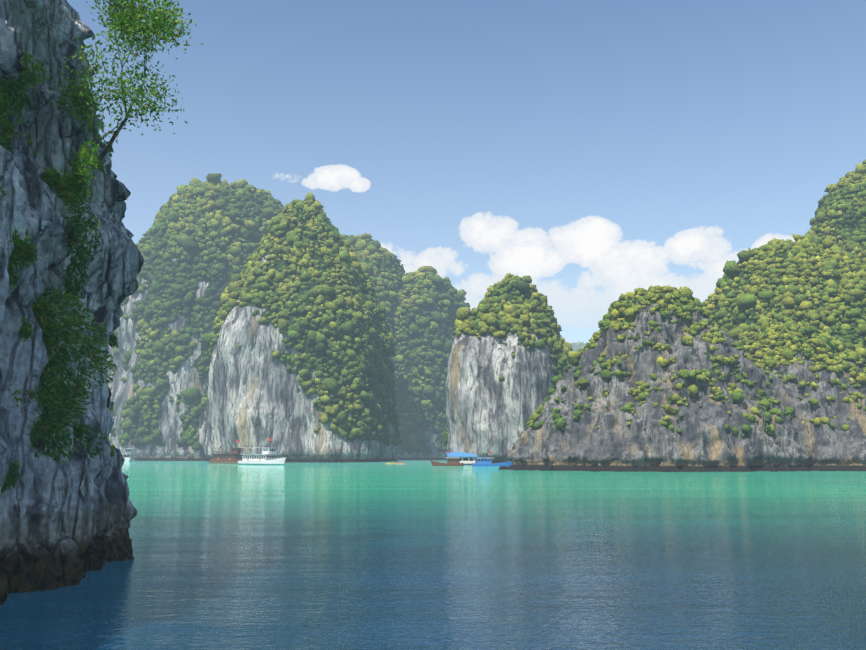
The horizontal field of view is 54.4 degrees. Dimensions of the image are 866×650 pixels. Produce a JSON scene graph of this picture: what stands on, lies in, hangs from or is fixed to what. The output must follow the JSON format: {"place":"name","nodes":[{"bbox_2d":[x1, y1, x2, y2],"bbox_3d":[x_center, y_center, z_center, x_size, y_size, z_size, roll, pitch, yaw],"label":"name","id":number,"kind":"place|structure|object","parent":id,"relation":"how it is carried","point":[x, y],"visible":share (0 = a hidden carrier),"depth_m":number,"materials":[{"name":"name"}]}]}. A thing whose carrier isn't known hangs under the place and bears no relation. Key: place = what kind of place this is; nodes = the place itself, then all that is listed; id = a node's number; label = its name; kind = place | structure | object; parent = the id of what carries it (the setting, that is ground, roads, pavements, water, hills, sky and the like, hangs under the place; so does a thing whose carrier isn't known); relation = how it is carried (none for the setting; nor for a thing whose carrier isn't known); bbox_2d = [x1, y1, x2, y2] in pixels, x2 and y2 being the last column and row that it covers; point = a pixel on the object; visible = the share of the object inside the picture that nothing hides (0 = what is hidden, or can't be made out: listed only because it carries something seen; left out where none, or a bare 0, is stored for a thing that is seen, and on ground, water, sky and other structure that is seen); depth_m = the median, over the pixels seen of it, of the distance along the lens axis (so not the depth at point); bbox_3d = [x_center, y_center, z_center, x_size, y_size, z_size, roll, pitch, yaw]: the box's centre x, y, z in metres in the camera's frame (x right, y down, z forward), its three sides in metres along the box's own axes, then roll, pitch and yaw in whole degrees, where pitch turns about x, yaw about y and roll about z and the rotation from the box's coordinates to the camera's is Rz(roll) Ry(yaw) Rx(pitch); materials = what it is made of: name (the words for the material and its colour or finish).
{"place":"outdoors","nodes":[
{"label":"outdoors","id":0,"kind":"place"},
{"bbox_2d":[0,0,143,604],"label":"cliff","id":1,"kind":"structure","parent":0,"point":[62,524],"depth_m":27.64,"materials":[{"name":"grey stone"}]},
{"bbox_2d":[0,0,202,493],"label":"cliff vegetation leaves","id":2,"kind":"object","parent":1,"relation":"on","point":[52,420],"visible":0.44,"depth_m":27.27,"materials":[{"name":"green plant"}]},
{"bbox_2d":[80,0,173,167],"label":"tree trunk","id":3,"kind":"object","parent":1,"relation":"on","point":[109,145],"visible":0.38,"depth_m":31.49,"materials":[{"name":"brown plant"}]},
{"bbox_2d":[0,460,865,649],"bbox_3d":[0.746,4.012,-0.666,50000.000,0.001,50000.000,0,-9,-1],"label":"water","id":4,"kind":"structure","parent":0,"point":[417,555],"depth_m":30.87,"materials":[{"name":"teal liquid"}]},
{"bbox_2d":[121,442,134,461],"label":"tour boat","id":5,"kind":"object","parent":4,"relation":"on","point":[128,456],"visible":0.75,"depth_m":369.44,"materials":[{"name":"white"}]},
{"bbox_2d":[209,440,245,462],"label":"boat","id":6,"kind":"object","parent":4,"relation":"on","point":[235,455],"visible":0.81,"depth_m":312.72,"materials":[{"name":"brown wood"}]},
{"bbox_2d":[238,439,285,464],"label":"tour boat","id":7,"kind":"object","parent":4,"relation":"on","point":[267,456],"visible":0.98,"depth_m":279.58,"materials":[{"name":"white"}]},
{"bbox_2d":[106,184,459,460],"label":"island","id":8,"kind":"structure","parent":4,"relation":"on","point":[183,376],"depth_m":411.61,"materials":[{"name":"grey stone"}]},
{"bbox_2d":[107,173,470,453],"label":"vegetation","id":9,"kind":"object","parent":8,"relation":"on","point":[182,244],"visible":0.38,"depth_m":427.00,"materials":[{"name":"green plant"}]},
{"bbox_2d":[204,209,398,462],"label":"island","id":10,"kind":"structure","parent":4,"relation":"on","point":[257,397],"depth_m":345.21,"materials":[{"name":"grey stone"}]},
{"bbox_2d":[205,192,401,445],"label":"vegetation","id":11,"kind":"object","parent":10,"relation":"on","point":[370,359],"visible":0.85,"depth_m":357.99,"materials":[{"name":"green plant"}]},
{"bbox_2d":[291,459,397,462],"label":"shore rocks","id":12,"kind":"object","parent":4,"relation":"on","point":[333,461],"depth_m":337.73,"materials":[{"name":"grey stone"}]},
{"bbox_2d":[430,451,462,465],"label":"boat","id":13,"kind":"object","parent":4,"relation":"on","point":[453,461],"visible":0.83,"depth_m":253.51,"materials":[{"name":"brown wood"}]},
{"bbox_2d":[445,452,497,464],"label":"floating house","id":14,"kind":"structure","parent":4,"relation":"on","point":[467,458],"depth_m":274.45,"materials":[{"name":"blue"}]},
{"bbox_2d":[472,451,511,465],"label":"blue fishing boat","id":15,"kind":"object","parent":4,"relation":"on","point":[484,461],"visible":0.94,"depth_m":248.81,"materials":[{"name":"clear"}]},
{"bbox_2d":[445,283,562,464],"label":"island","id":16,"kind":"structure","parent":4,"relation":"on","point":[487,410],"depth_m":277.95,"materials":[{"name":"grey stone"}]},
{"bbox_2d":[442,273,572,445],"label":"vegetation","id":17,"kind":"object","parent":16,"relation":"on","point":[497,317],"visible":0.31,"depth_m":292.69,"materials":[{"name":"green plant"}]},
{"bbox_2d":[499,465,847,471],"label":"shore rocks","id":18,"kind":"object","parent":4,"relation":"on","point":[663,469],"depth_m":183.74,"materials":[{"name":"grey stone"}]},
{"bbox_2d":[506,292,865,471],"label":"island","id":19,"kind":"structure","parent":4,"relation":"on","point":[704,441],"depth_m":192.42,"materials":[{"name":"grey stone"}]},
{"bbox_2d":[525,285,865,437],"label":"vegetation","id":20,"kind":"object","parent":19,"relation":"on","point":[788,351],"visible":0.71,"depth_m":205.16,"materials":[{"name":"green plant"}]},
{"bbox_2d":[710,177,865,359],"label":"island","id":21,"kind":"structure","parent":4,"relation":"on","point":[754,311],"depth_m":258.81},
{"bbox_2d":[702,159,865,347],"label":"vegetation","id":22,"kind":"object","parent":21,"relation":"on","point":[828,255],"visible":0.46,"depth_m":262.37,"materials":[{"name":"green plant"}]},
{"bbox_2d":[67,0,865,342],"label":"sky","id":23,"kind":"structure","parent":0,"point":[594,151],"materials":[{"name":"blue"}]},
{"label":"island","id":24,"kind":"object","parent":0,"visible":0},
{"bbox_2d":[569,341,585,350],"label":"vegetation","id":25,"kind":"object","parent":24,"relation":"on","point":[578,345],"visible":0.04,"depth_m":2088.22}
]}

